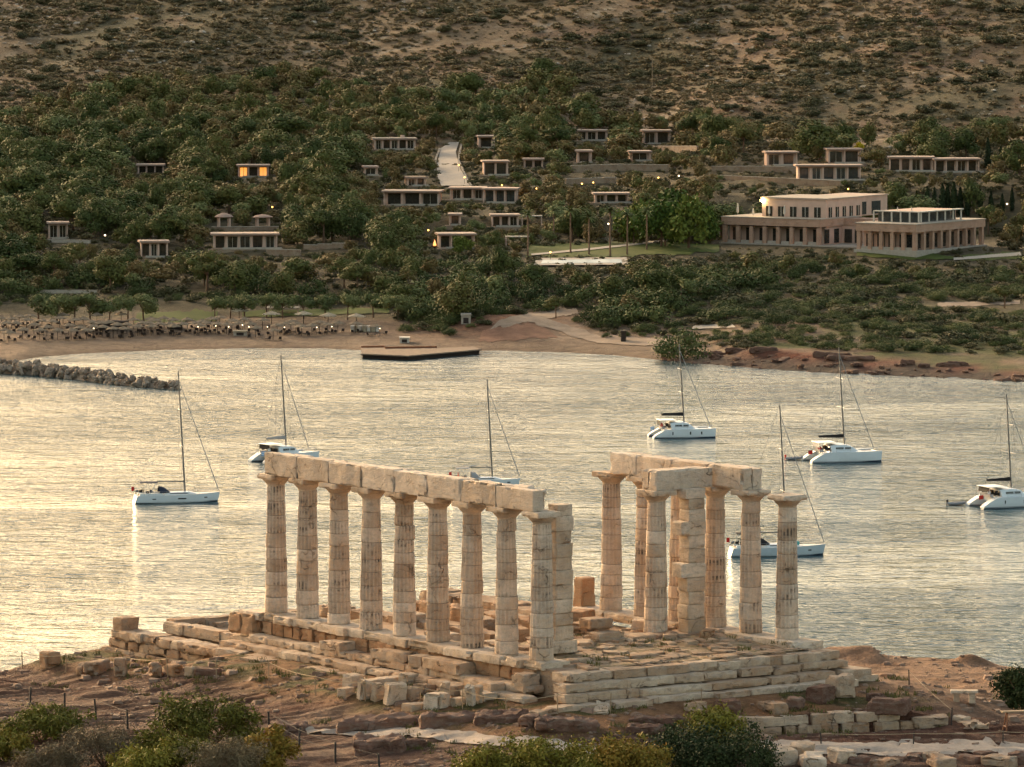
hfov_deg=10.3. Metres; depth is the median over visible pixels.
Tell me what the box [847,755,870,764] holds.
field stone
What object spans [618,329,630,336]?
mastic shrub
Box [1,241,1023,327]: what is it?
bush belt
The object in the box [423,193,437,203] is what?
window
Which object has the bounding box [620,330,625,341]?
shed
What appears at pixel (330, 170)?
pine tree
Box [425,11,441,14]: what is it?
hill shrub
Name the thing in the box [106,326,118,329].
beach umbrella
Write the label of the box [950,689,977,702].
stone bench
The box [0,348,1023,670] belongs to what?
sea
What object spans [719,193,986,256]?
hotel
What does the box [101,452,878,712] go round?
temple ruin
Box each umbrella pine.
[0,127,21,138]
[0,133,7,148]
[0,156,13,169]
[0,217,8,233]
[6,253,43,273]
[19,189,54,209]
[21,204,44,218]
[31,136,59,152]
[39,251,68,272]
[44,166,76,182]
[47,106,76,118]
[55,141,71,153]
[57,146,113,165]
[65,241,87,263]
[67,139,97,151]
[92,132,127,148]
[92,138,125,153]
[114,76,143,95]
[127,118,161,130]
[135,125,163,138]
[161,123,206,142]
[165,211,198,243]
[169,111,202,129]
[175,173,215,186]
[178,136,208,152]
[185,249,226,291]
[186,154,210,168]
[190,110,229,124]
[197,156,224,181]
[247,129,294,169]
[264,113,315,134]
[289,170,333,196]
[292,161,313,175]
[303,208,345,243]
[305,148,354,173]
[312,120,343,140]
[326,170,359,183]
[328,136,367,150]
[330,257,361,288]
[337,262,374,286]
[378,210,413,229]
[424,112,447,140]
[428,99,460,112]
[513,121,539,142]
[514,263,547,282]
[534,112,561,149]
[542,124,571,149]
[556,91,602,103]
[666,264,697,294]
[699,114,734,134]
[729,122,760,151]
[974,204,1001,234]
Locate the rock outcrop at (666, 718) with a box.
[628,714,684,728]
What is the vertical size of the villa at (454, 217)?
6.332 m
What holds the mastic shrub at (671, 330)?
on the hill
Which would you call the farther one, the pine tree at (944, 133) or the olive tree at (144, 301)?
the pine tree at (944, 133)
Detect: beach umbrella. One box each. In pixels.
[0,320,10,327]
[1,330,15,333]
[3,316,18,327]
[11,320,21,331]
[12,314,25,325]
[16,326,29,338]
[20,317,32,327]
[24,313,37,322]
[27,322,40,325]
[32,327,47,339]
[35,318,46,321]
[40,324,53,327]
[45,319,58,329]
[50,327,64,339]
[53,315,66,318]
[56,312,69,315]
[61,323,76,334]
[65,327,78,331]
[67,317,80,326]
[74,325,85,328]
[79,327,93,339]
[84,319,95,328]
[89,312,103,315]
[92,320,107,323]
[95,324,108,335]
[103,319,114,325]
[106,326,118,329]
[110,322,122,325]
[117,326,130,337]
[122,322,133,325]
[127,317,140,328]
[130,324,144,335]
[135,320,145,331]
[149,318,161,321]
[153,321,164,324]
[166,323,180,335]
[167,317,178,320]
[176,321,187,324]
[181,317,193,328]
[188,320,200,330]
[192,323,206,334]
[204,316,217,326]
[210,321,221,330]
[215,315,226,318]
[220,322,232,333]
[225,318,237,321]
[231,320,242,329]
[237,316,250,319]
[243,321,256,332]
[249,325,261,336]
[256,317,269,328]
[270,323,283,326]
[279,321,289,326]
[290,321,301,324]
[295,324,308,335]
[306,323,318,326]
[312,319,325,330]
[320,322,333,333]
[332,320,344,323]
[348,321,362,332]
[369,323,382,327]
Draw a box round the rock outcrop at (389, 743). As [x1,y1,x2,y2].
[353,731,406,756]
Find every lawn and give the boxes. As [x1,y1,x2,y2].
[134,308,217,323]
[242,307,388,316]
[525,241,718,257]
[857,252,953,259]
[962,251,1021,260]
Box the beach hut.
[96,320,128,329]
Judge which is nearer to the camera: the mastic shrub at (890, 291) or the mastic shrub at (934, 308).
the mastic shrub at (934, 308)
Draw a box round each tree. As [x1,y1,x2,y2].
[0,123,36,139]
[0,148,13,168]
[0,162,49,194]
[0,167,12,180]
[0,172,36,195]
[0,206,31,224]
[0,232,19,257]
[0,238,33,259]
[0,256,15,289]
[0,268,16,285]
[1,137,26,149]
[1,141,30,161]
[1,145,10,153]
[1,166,15,176]
[4,199,29,216]
[7,231,38,255]
[11,127,24,139]
[11,155,40,164]
[11,160,20,167]
[13,250,41,277]
[14,158,58,170]
[17,146,61,168]
[20,197,39,213]
[22,137,54,163]
[25,294,51,322]
[32,161,51,173]
[35,134,58,139]
[35,183,57,215]
[38,113,80,138]
[39,292,71,323]
[40,112,73,133]
[40,183,58,213]
[46,195,82,230]
[52,188,86,220]
[58,176,79,191]
[59,293,81,316]
[61,175,112,195]
[65,179,104,190]
[67,154,113,174]
[68,96,97,109]
[72,121,105,143]
[72,183,106,200]
[74,99,104,110]
[74,207,107,234]
[76,101,101,121]
[76,117,128,131]
[76,127,106,147]
[76,258,96,277]
[78,171,104,182]
[78,292,107,318]
[79,89,109,103]
[79,193,98,208]
[82,116,119,125]
[82,198,124,208]
[83,105,112,115]
[83,198,121,235]
[84,165,114,178]
[85,196,128,213]
[91,252,128,292]
[94,300,125,319]
[95,174,121,189]
[96,253,134,268]
[99,94,119,112]
[99,180,115,190]
[100,117,126,135]
[103,187,128,213]
[105,210,125,231]
[107,156,126,168]
[109,105,148,127]
[109,292,138,318]
[111,142,132,157]
[113,189,147,219]
[118,209,151,240]
[118,218,145,243]
[125,127,165,162]
[125,204,146,216]
[127,179,151,198]
[131,143,161,162]
[133,292,163,320]
[135,79,179,102]
[136,134,167,162]
[137,212,165,239]
[144,176,185,196]
[145,96,167,121]
[145,220,173,239]
[147,208,186,243]
[148,183,166,209]
[161,85,190,102]
[162,137,182,163]
[164,190,212,213]
[166,117,193,128]
[167,147,191,163]
[174,180,218,207]
[176,145,220,164]
[181,154,197,166]
[186,92,216,104]
[187,150,207,160]
[188,208,204,239]
[192,259,212,286]
[198,130,235,156]
[200,102,229,111]
[200,182,218,205]
[201,73,226,94]
[204,165,228,183]
[206,295,229,316]
[209,183,244,213]
[210,128,234,145]
[210,260,228,288]
[210,260,252,295]
[220,148,252,172]
[220,295,239,317]
[225,93,262,111]
[228,291,265,315]
[232,117,269,138]
[233,115,258,132]
[234,142,260,163]
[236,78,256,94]
[244,64,278,89]
[245,106,277,122]
[245,263,260,277]
[256,143,286,174]
[259,293,277,317]
[267,269,295,294]
[270,144,298,165]
[270,293,301,318]
[271,129,296,142]
[277,161,306,184]
[278,204,303,222]
[279,140,296,149]
[281,214,316,243]
[282,144,301,160]
[282,190,300,208]
[282,204,322,237]
[285,202,300,215]
[288,139,302,150]
[289,136,326,160]
[291,293,316,318]
[295,205,323,224]
[296,133,308,143]
[301,140,334,153]
[302,158,329,171]
[302,192,328,208]
[310,132,365,164]
[310,164,338,192]
[313,172,350,195]
[313,294,338,317]
[314,195,338,210]
[316,208,349,240]
[322,129,353,139]
[325,203,350,235]
[328,135,365,164]
[331,88,355,108]
[331,196,379,228]
[331,204,371,240]
[335,114,353,133]
[339,293,361,319]
[358,249,377,264]
[360,292,383,317]
[362,223,403,249]
[363,217,422,246]
[364,217,384,236]
[372,273,404,294]
[376,293,413,320]
[382,101,414,121]
[382,281,414,299]
[387,94,410,107]
[392,217,411,239]
[402,254,427,283]
[428,299,441,311]
[430,85,459,104]
[432,280,476,318]
[439,71,468,93]
[448,271,475,294]
[452,234,476,252]
[453,71,498,100]
[469,105,508,122]
[471,88,492,107]
[490,127,531,151]
[490,244,516,275]
[515,104,562,124]
[520,208,535,256]
[529,55,564,78]
[530,94,553,114]
[542,112,581,137]
[543,295,566,317]
[544,206,561,241]
[556,206,583,241]
[561,205,576,252]
[562,96,606,128]
[572,108,597,128]
[572,208,599,241]
[576,205,596,216]
[583,211,597,253]
[598,275,621,296]
[601,206,618,255]
[611,201,652,242]
[620,208,634,253]
[629,197,685,245]
[632,267,671,291]
[635,198,657,239]
[638,204,653,248]
[639,260,668,271]
[645,267,670,286]
[648,197,680,239]
[648,323,712,359]
[652,184,688,204]
[660,193,712,247]
[675,111,705,133]
[691,206,721,240]
[692,105,712,116]
[692,122,727,142]
[701,200,725,222]
[707,133,731,151]
[709,201,743,236]
[728,115,766,140]
[728,209,745,228]
[749,202,761,213]
[793,119,842,159]
[831,120,855,147]
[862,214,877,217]
[882,177,907,208]
[895,192,939,208]
[902,119,932,154]
[911,124,953,148]
[913,137,946,156]
[914,115,944,132]
[917,135,950,155]
[952,125,980,156]
[955,117,985,145]
[960,178,987,212]
[980,114,1017,137]
[988,284,1020,307]
[1001,139,1023,174]
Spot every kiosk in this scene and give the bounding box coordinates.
[399,336,409,342]
[461,313,470,323]
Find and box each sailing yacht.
[131,371,219,503]
[449,379,519,484]
[726,405,824,556]
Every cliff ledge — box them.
[709,352,725,354]
[725,347,746,352]
[748,347,777,353]
[812,351,835,357]
[827,353,851,355]
[827,355,847,360]
[844,355,875,360]
[858,357,874,360]
[900,359,914,364]
[918,363,929,367]
[936,362,959,366]
[946,361,968,365]
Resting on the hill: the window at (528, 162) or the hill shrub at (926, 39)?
the hill shrub at (926, 39)
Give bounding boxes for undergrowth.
[6,118,1023,304]
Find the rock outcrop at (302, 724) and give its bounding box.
[268,719,307,733]
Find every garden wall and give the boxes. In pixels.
[41,290,96,292]
[48,239,90,243]
[212,226,278,230]
[266,249,300,255]
[303,243,345,250]
[434,148,440,183]
[457,144,471,185]
[565,177,615,184]
[570,164,668,172]
[644,146,697,152]
[712,166,795,173]
[719,175,840,185]
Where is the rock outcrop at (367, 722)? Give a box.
[336,712,419,734]
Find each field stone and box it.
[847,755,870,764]
[869,757,899,766]
[903,752,922,761]
[921,751,936,758]
[926,753,956,766]
[954,753,981,764]
[973,750,997,755]
[981,753,1017,766]
[1007,750,1023,763]
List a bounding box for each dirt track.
[491,307,578,328]
[527,317,673,345]
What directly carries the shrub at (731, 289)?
on the hill
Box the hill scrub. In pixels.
[0,0,1023,157]
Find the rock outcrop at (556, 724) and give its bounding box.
[534,714,600,732]
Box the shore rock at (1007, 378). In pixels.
[993,376,1011,380]
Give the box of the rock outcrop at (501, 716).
[473,708,528,725]
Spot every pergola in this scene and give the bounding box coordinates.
[267,307,299,312]
[505,236,526,246]
[521,215,541,225]
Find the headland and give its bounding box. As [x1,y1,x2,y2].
[0,645,1023,766]
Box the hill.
[0,0,1023,381]
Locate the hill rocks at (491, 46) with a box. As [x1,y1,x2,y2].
[0,0,1023,149]
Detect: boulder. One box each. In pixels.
[6,364,13,372]
[18,367,23,374]
[23,361,30,372]
[32,364,38,375]
[33,359,40,365]
[38,363,46,372]
[44,367,54,377]
[50,363,57,374]
[56,370,62,378]
[63,374,71,379]
[80,369,88,375]
[98,376,104,382]
[111,378,118,383]
[120,373,127,379]
[135,378,141,386]
[142,376,151,382]
[142,380,149,387]
[156,382,164,388]
[518,713,539,727]
[529,707,556,715]
[593,700,609,714]
[684,701,706,714]
[714,697,740,714]
[757,700,788,714]
[764,745,798,765]
[786,696,804,709]
[789,740,815,756]
[799,751,826,766]
[805,684,835,704]
[825,673,854,697]
[827,746,856,763]
[866,692,886,701]
[867,696,911,715]
[910,713,947,728]
[952,715,970,721]
[957,719,989,729]
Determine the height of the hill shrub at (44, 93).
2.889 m
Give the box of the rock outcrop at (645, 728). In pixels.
[626,722,665,736]
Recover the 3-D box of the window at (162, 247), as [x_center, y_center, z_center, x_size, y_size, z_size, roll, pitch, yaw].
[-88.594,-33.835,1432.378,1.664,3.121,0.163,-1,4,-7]
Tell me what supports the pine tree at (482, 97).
on the hill
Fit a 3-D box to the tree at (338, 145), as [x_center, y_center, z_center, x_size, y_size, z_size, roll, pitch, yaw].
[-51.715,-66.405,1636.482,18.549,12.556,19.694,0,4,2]
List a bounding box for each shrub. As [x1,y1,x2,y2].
[0,85,17,90]
[0,91,10,95]
[0,96,16,101]
[0,294,6,302]
[2,56,26,62]
[2,292,14,297]
[6,22,37,28]
[12,31,27,37]
[15,87,32,95]
[17,12,36,17]
[21,89,41,96]
[24,73,39,79]
[26,92,52,98]
[32,44,48,50]
[32,74,49,78]
[35,0,56,4]
[35,82,53,89]
[39,64,60,71]
[44,41,55,47]
[44,49,60,53]
[44,80,60,84]
[48,81,68,88]
[58,10,73,13]
[74,1,97,7]
[79,5,94,11]
[82,74,99,79]
[85,49,111,56]
[89,13,110,19]
[93,54,105,58]
[95,33,114,39]
[100,7,121,11]
[101,42,128,48]
[102,72,120,77]
[103,27,120,32]
[125,283,153,296]
[129,0,146,3]
[134,2,159,10]
[135,41,163,47]
[136,9,158,15]
[151,30,172,37]
[151,284,180,296]
[153,26,171,30]
[163,0,184,2]
[163,295,174,301]
[168,29,181,34]
[173,294,183,300]
[179,53,200,60]
[183,67,207,75]
[184,293,203,301]
[196,42,214,49]
[201,68,216,73]
[202,65,222,70]
[203,290,228,298]
[206,1,226,7]
[216,38,229,45]
[228,288,250,297]
[238,31,256,39]
[243,58,260,64]
[274,257,283,261]
[278,11,304,17]
[281,16,292,22]
[291,5,305,10]
[300,0,326,4]
[302,2,331,11]
[303,31,335,38]
[308,1,331,8]
[312,59,332,64]
[314,22,335,28]
[315,290,343,304]
[320,52,330,57]
[327,34,336,37]
[327,35,347,41]
[331,10,347,16]
[331,49,343,55]
[339,288,363,299]
[340,28,359,33]
[346,33,363,38]
[348,55,367,62]
[351,60,368,65]
[351,289,377,302]
[359,74,378,80]
[363,70,372,74]
[364,7,379,12]
[369,59,384,65]
[370,80,386,85]
[377,54,393,61]
[392,309,416,319]
[394,74,412,78]
[396,322,417,331]
[398,27,422,34]
[402,7,417,13]
[402,55,418,60]
[415,321,433,329]
[416,77,428,83]
[422,312,439,321]
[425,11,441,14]
[425,170,441,175]
[425,325,440,330]
[430,5,454,12]
[432,314,459,325]
[434,25,451,31]
[434,321,450,329]
[438,311,460,319]
[441,55,459,61]
[441,325,456,332]
[441,327,456,335]
[461,48,480,54]
[463,14,488,21]
[471,309,485,317]
[472,319,492,324]
[480,177,487,182]
[487,304,505,314]
[489,12,504,18]
[491,7,510,12]
[493,68,515,76]
[493,298,514,305]
[495,60,510,65]
[499,308,509,313]
[507,307,527,314]
[514,69,530,74]
[515,199,524,204]
[522,36,544,42]
[522,302,530,308]
[560,60,586,69]
[560,297,577,306]
[561,31,582,39]
[565,66,579,72]
[570,317,583,322]
[571,60,586,64]
[577,66,593,72]
[578,75,595,82]
[583,304,596,310]
[583,321,599,327]
[587,87,606,95]
[588,263,601,270]
[590,268,605,274]
[591,35,609,40]
[592,38,611,44]
[599,46,619,52]
[599,65,621,68]
[599,327,611,331]
[600,332,611,337]
[603,322,619,328]
[605,100,628,106]
[607,85,626,91]
[610,31,631,37]
[610,330,618,334]
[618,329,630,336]
[620,319,635,325]
[621,158,631,162]
[626,40,647,45]
[626,72,643,77]
[627,321,656,329]
[629,69,654,75]
[629,321,658,333]
[637,95,653,102]
[640,33,662,38]
[648,69,667,75]
[648,99,677,105]
[655,329,666,334]
[656,77,674,84]
[656,177,670,183]
[657,79,668,85]
[659,54,683,61]
[662,319,681,328]
[667,327,677,333]
[671,13,696,21]
[677,305,695,314]
[678,44,695,48]
[678,320,689,324]
[679,316,695,321]
[682,100,698,105]
[682,257,702,262]
[684,306,702,313]
[685,286,711,295]
[686,22,710,31]
[688,258,707,263]
[688,295,704,302]
[690,316,715,324]
[696,309,714,319]
[697,290,717,299]
[698,72,712,77]
[702,304,753,319]
[705,7,715,12]
[705,333,731,341]
[706,83,725,88]
[707,294,724,300]
[709,301,741,311]
[713,298,738,306]
[714,103,742,109]
[715,7,729,12]
[715,292,766,304]
[715,319,735,327]
[716,342,726,345]
[719,89,734,93]
[724,286,741,292]
[726,82,750,87]
[726,183,743,188]
[726,338,740,345]
[730,317,753,323]
[730,334,742,339]
[731,20,743,25]
[734,339,754,344]
[737,70,757,78]
[737,291,754,299]
[737,343,755,347]
[738,2,760,10]
[739,324,749,328]
[740,312,752,317]
[741,110,764,119]
[741,140,756,144]
[741,299,771,308]
[743,329,773,341]
[745,47,758,51]
[746,289,783,302]
[747,63,769,71]
[747,309,767,318]
[750,32,775,40]
[751,68,771,77]
[751,117,776,125]
[752,323,777,332]
[754,85,769,92]
[757,91,772,96]
[757,337,775,343]
[758,281,788,291]
[758,311,794,324]
[761,306,789,314]
[762,329,783,338]
[764,82,776,86]
[764,115,780,120]
[770,299,793,305]
[771,147,791,150]
[775,328,789,334]
[776,301,804,312]
[776,330,806,340]
[777,308,801,316]
[779,92,797,100]
[780,296,793,302]
[782,281,795,287]
[782,282,820,295]
[785,57,798,62]
[785,78,804,82]
[786,335,803,343]
[787,9,809,17]
[787,42,807,49]
[787,323,800,327]
[789,327,808,333]
[790,115,814,124]
[792,298,823,308]
[793,80,815,85]
[793,323,815,329]
[794,31,808,37]
[794,316,817,322]
[795,72,815,77]
[795,315,817,322]
[796,42,828,51]
[796,61,817,68]
[798,99,820,106]
[798,306,820,315]
[799,50,820,56]
[800,284,818,289]
[801,95,826,103]
[801,106,817,110]
[802,253,817,257]
[802,294,837,305]
[805,55,821,63]
[805,110,820,115]
[808,188,827,194]
[808,340,832,348]
[809,58,831,66]
[810,24,832,30]
[810,339,824,342]
[811,316,825,322]
[811,332,840,340]
[812,289,839,297]
[813,305,824,310]
[814,253,829,259]
[816,41,834,47]
[818,318,835,323]
[819,7,833,10]
[819,285,837,290]
[823,281,855,288]
[825,42,836,47]
[826,275,842,279]
[826,298,854,307]
[826,302,864,314]
[828,323,855,329]
[829,87,845,93]
[829,312,852,319]
[831,67,854,75]
[831,283,872,295]
[831,340,843,344]
[832,0,852,2]
[832,43,851,51]
[832,59,861,67]
[833,317,853,323]
[834,292,863,303]
[835,289,864,296]
[839,337,854,344]
[841,276,867,285]
[841,336,852,339]
[842,183,857,189]
[845,66,868,72]
[846,305,902,318]
[847,37,862,42]
[848,313,865,318]
[852,93,873,98]
[853,292,876,300]
[854,20,871,27]
[854,110,873,115]
[855,274,879,283]
[856,341,881,349]
[858,320,870,327]
[858,332,886,343]
[860,16,882,24]
[863,285,882,294]
[865,31,888,36]
[866,321,895,329]
[868,331,890,340]
[869,69,889,75]
[869,291,891,297]
[869,316,886,322]
[871,48,888,56]
[871,287,898,296]
[874,338,896,344]
[875,340,902,351]
[876,272,898,283]
[876,330,901,337]
[877,68,895,72]
[878,296,923,311]
[879,323,908,330]
[881,91,893,95]
[881,284,907,292]
[881,297,898,302]
[884,18,903,21]
[886,37,918,45]
[887,31,909,36]
[887,92,904,98]
[888,46,908,51]
[888,271,911,278]
[889,281,921,292]
[893,41,916,48]
[894,113,911,118]
[894,260,905,265]
[894,336,933,349]
[896,313,920,322]
[896,331,917,337]
[898,307,930,317]
[900,267,917,276]
[901,120,914,127]
[902,16,931,22]
[903,345,916,350]
[904,293,919,297]
[904,295,922,301]
[909,113,928,120]
[909,320,940,329]
[911,60,928,66]
[912,287,928,293]
[913,104,937,112]
[913,269,945,280]
[913,315,926,321]
[915,287,942,295]
[917,18,937,25]
[917,76,941,84]
[918,332,935,335]
[919,35,940,42]
[921,289,950,297]
[922,279,945,288]
[923,42,940,47]
[924,344,947,352]
[925,291,948,300]
[925,312,958,322]
[926,305,942,311]
[926,325,950,332]
[931,100,941,106]
[931,320,945,325]
[932,0,957,4]
[933,340,950,345]
[934,308,949,313]
[935,271,979,282]
[935,276,958,286]
[937,101,958,108]
[937,331,971,340]
[937,333,961,343]
[940,270,957,275]
[941,321,976,331]
[942,285,970,293]
[944,76,973,84]
[944,283,958,287]
[945,305,970,312]
[947,62,971,67]
[947,146,964,151]
[947,290,967,296]
[949,282,970,286]
[949,338,973,344]
[952,250,963,253]
[952,328,971,332]
[955,289,991,298]
[956,18,973,24]
[956,113,978,118]
[957,275,976,284]
[957,313,975,319]
[963,0,991,7]
[963,342,978,347]
[965,295,979,300]
[965,349,976,352]
[966,279,984,283]
[967,282,981,289]
[968,321,988,330]
[969,74,991,80]
[969,87,987,91]
[969,308,993,315]
[969,332,980,340]
[971,25,986,31]
[974,69,1001,76]
[974,311,1003,321]
[975,290,1000,297]
[975,294,1001,302]
[975,334,1001,342]
[976,267,993,276]
[976,306,988,309]
[978,275,994,282]
[979,34,997,39]
[979,271,1016,283]
[979,327,997,332]
[980,286,993,291]
[981,331,994,335]
[982,312,1023,322]
[982,321,1006,327]
[983,65,999,70]
[991,3,1018,11]
[992,25,1008,29]
[992,35,1012,42]
[992,348,1006,353]
[993,334,1020,342]
[995,345,1012,350]
[996,329,1009,334]
[997,296,1013,301]
[998,340,1012,345]
[999,281,1014,286]
[1003,60,1015,66]
[1003,321,1023,328]
[1005,310,1021,315]
[1006,74,1023,82]
[1007,344,1020,348]
[1009,286,1023,297]
[1010,313,1023,321]
[1013,116,1023,122]
[1017,5,1023,12]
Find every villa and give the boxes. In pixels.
[46,221,69,239]
[136,163,165,173]
[138,239,169,257]
[208,232,282,253]
[236,164,269,177]
[361,165,381,176]
[371,135,417,150]
[379,189,444,207]
[403,176,428,186]
[435,232,476,249]
[445,186,487,201]
[445,212,464,229]
[475,135,494,148]
[479,160,509,176]
[481,187,520,204]
[487,213,521,231]
[522,158,544,167]
[573,149,595,164]
[576,129,607,142]
[590,192,631,204]
[626,150,651,161]
[640,129,671,144]
[762,151,798,165]
[793,164,865,180]
[823,148,866,165]
[884,156,937,172]
[930,157,985,174]
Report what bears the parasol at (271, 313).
on the hill
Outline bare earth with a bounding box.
[938,300,1019,306]
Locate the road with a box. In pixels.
[437,142,469,185]
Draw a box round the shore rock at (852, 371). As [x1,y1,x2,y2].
[841,369,858,373]
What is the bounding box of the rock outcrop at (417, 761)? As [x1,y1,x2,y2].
[402,758,425,764]
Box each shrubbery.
[0,272,1023,354]
[25,141,1023,350]
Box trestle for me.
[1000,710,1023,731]
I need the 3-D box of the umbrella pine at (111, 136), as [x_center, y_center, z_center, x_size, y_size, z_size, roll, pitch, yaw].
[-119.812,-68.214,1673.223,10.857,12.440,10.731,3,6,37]
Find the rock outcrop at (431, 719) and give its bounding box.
[418,710,475,729]
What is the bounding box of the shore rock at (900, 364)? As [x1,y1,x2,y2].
[894,363,906,366]
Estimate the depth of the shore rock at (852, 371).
1193.23 m
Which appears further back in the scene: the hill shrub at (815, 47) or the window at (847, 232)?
the hill shrub at (815, 47)
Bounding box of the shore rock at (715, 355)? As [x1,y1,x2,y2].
[709,354,723,357]
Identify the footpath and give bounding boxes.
[305,726,601,752]
[754,736,1023,755]
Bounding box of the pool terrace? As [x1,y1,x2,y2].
[534,257,627,264]
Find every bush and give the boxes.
[0,701,96,740]
[0,725,36,761]
[9,738,92,766]
[58,717,150,766]
[105,736,181,766]
[130,716,216,766]
[147,688,271,744]
[173,731,272,766]
[242,722,302,766]
[444,739,532,766]
[497,729,619,766]
[590,728,676,766]
[638,718,784,766]
[674,699,755,746]
[853,142,864,148]
[981,662,1023,709]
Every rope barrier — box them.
[21,651,701,713]
[820,730,1023,743]
[908,670,952,724]
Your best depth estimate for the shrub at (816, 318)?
1273.52 m
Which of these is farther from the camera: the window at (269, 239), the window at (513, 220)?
the window at (513, 220)
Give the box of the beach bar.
[233,330,247,335]
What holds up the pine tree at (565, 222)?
on the hill
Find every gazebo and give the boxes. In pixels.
[215,213,232,226]
[253,214,271,225]
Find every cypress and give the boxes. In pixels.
[925,186,929,198]
[932,187,937,207]
[938,183,946,207]
[945,184,949,207]
[949,181,957,214]
[957,187,963,214]
[964,193,970,215]
[977,189,983,215]
[983,137,991,167]
[988,191,993,206]
[1000,194,1004,215]
[1009,187,1014,210]
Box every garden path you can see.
[531,240,663,254]
[954,252,1020,259]
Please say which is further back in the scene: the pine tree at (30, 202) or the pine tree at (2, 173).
the pine tree at (2, 173)
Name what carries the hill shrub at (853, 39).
on the hill
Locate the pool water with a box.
[541,259,621,262]
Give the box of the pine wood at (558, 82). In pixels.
[0,60,1023,305]
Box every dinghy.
[784,455,802,459]
[946,499,965,504]
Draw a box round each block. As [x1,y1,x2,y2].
[39,650,60,668]
[76,662,85,675]
[83,659,109,675]
[113,615,138,630]
[113,657,125,676]
[148,661,161,676]
[165,663,183,676]
[184,665,197,676]
[194,667,221,676]
[215,647,248,655]
[240,654,274,661]
[319,639,354,652]
[337,686,354,697]
[342,673,362,686]
[357,679,373,700]
[369,675,398,683]
[370,648,418,662]
[370,682,384,701]
[383,681,406,705]
[398,672,418,683]
[401,702,423,711]
[406,686,418,700]
[408,654,433,666]
[413,683,436,694]
[416,611,425,622]
[422,655,475,675]
[423,692,450,709]
[424,631,460,641]
[439,681,449,694]
[450,684,463,695]
[450,696,465,706]
[460,689,497,701]
[463,677,504,691]
[464,684,475,705]
[475,684,482,703]
[483,615,494,630]
[484,639,520,644]
[511,671,539,686]
[518,625,529,642]
[571,608,594,621]
[571,621,609,633]
[573,576,594,606]
[577,638,593,647]
[579,616,612,628]
[582,629,623,642]
[631,618,644,632]
[663,631,677,639]
[699,628,715,637]
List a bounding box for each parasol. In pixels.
[231,308,248,317]
[262,311,279,323]
[294,311,312,323]
[319,312,336,316]
[348,313,364,320]
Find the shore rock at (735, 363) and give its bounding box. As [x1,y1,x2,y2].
[730,362,742,365]
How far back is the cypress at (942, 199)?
1511.06 m
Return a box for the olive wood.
[0,75,1009,293]
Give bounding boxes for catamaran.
[248,355,318,463]
[647,344,715,438]
[801,347,881,462]
[965,390,1023,508]
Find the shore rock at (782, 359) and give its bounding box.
[776,357,789,361]
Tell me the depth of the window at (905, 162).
1570.79 m
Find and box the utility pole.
[650,58,654,88]
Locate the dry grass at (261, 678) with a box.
[31,619,949,754]
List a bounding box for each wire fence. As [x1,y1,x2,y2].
[3,687,160,729]
[267,711,379,766]
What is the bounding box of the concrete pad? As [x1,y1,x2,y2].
[692,323,734,328]
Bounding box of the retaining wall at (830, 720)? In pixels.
[733,710,915,734]
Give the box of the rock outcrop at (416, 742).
[405,738,427,748]
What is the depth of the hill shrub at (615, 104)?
1830.68 m
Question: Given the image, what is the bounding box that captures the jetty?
[361,345,481,359]
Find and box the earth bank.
[479,322,557,341]
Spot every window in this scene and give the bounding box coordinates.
[50,225,56,236]
[59,225,65,236]
[139,166,145,172]
[142,244,148,255]
[147,166,153,172]
[151,244,156,255]
[156,166,161,171]
[159,244,165,255]
[216,236,223,247]
[227,236,237,246]
[240,167,246,175]
[240,236,249,246]
[249,167,256,175]
[253,236,261,246]
[259,167,266,175]
[266,236,273,246]
[366,168,374,174]
[376,140,380,148]
[383,140,389,147]
[388,193,400,203]
[392,140,396,147]
[399,140,405,147]
[405,193,418,203]
[407,140,413,147]
[409,179,414,185]
[417,179,423,184]
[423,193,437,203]
[441,236,448,246]
[452,216,458,222]
[453,190,459,198]
[464,190,470,197]
[475,190,481,197]
[481,138,490,146]
[485,163,493,173]
[486,191,492,200]
[493,217,498,224]
[497,163,505,173]
[497,191,503,200]
[502,217,507,224]
[507,191,514,201]
[510,217,516,224]
[526,160,531,166]
[535,160,540,166]
[578,132,585,139]
[579,153,588,161]
[588,132,595,138]
[597,195,603,201]
[598,132,604,138]
[607,195,614,200]
[618,195,625,200]
[632,153,646,159]
[645,133,654,142]
[658,133,667,142]
[733,227,735,239]
[746,227,754,239]
[759,228,762,239]
[766,206,772,215]
[769,154,778,164]
[773,228,775,240]
[778,206,783,216]
[784,154,792,163]
[786,229,788,240]
[790,207,796,216]
[800,168,807,178]
[800,229,802,241]
[802,207,808,216]
[812,168,819,178]
[813,229,815,241]
[814,207,820,217]
[824,168,832,178]
[824,229,828,243]
[829,207,831,217]
[830,151,841,161]
[834,228,838,242]
[836,168,844,178]
[836,207,838,216]
[843,206,845,215]
[844,229,851,242]
[845,151,857,161]
[848,168,857,178]
[849,206,852,215]
[856,205,859,214]
[862,202,865,214]
[866,233,873,245]
[872,200,880,213]
[877,234,884,246]
[888,234,895,246]
[891,159,898,169]
[902,159,908,169]
[907,235,910,247]
[912,159,919,169]
[923,159,929,169]
[926,233,928,247]
[934,233,936,246]
[936,161,943,170]
[943,232,945,245]
[947,161,953,170]
[951,231,953,245]
[958,161,964,170]
[959,230,961,244]
[968,230,970,243]
[969,161,975,170]
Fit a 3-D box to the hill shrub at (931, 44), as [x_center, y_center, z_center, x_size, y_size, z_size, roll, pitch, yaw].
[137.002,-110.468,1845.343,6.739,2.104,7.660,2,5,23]
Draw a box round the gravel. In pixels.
[0,647,1023,766]
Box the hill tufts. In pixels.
[0,0,1023,150]
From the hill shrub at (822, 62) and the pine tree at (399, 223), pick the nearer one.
the pine tree at (399, 223)
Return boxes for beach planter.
[362,325,366,331]

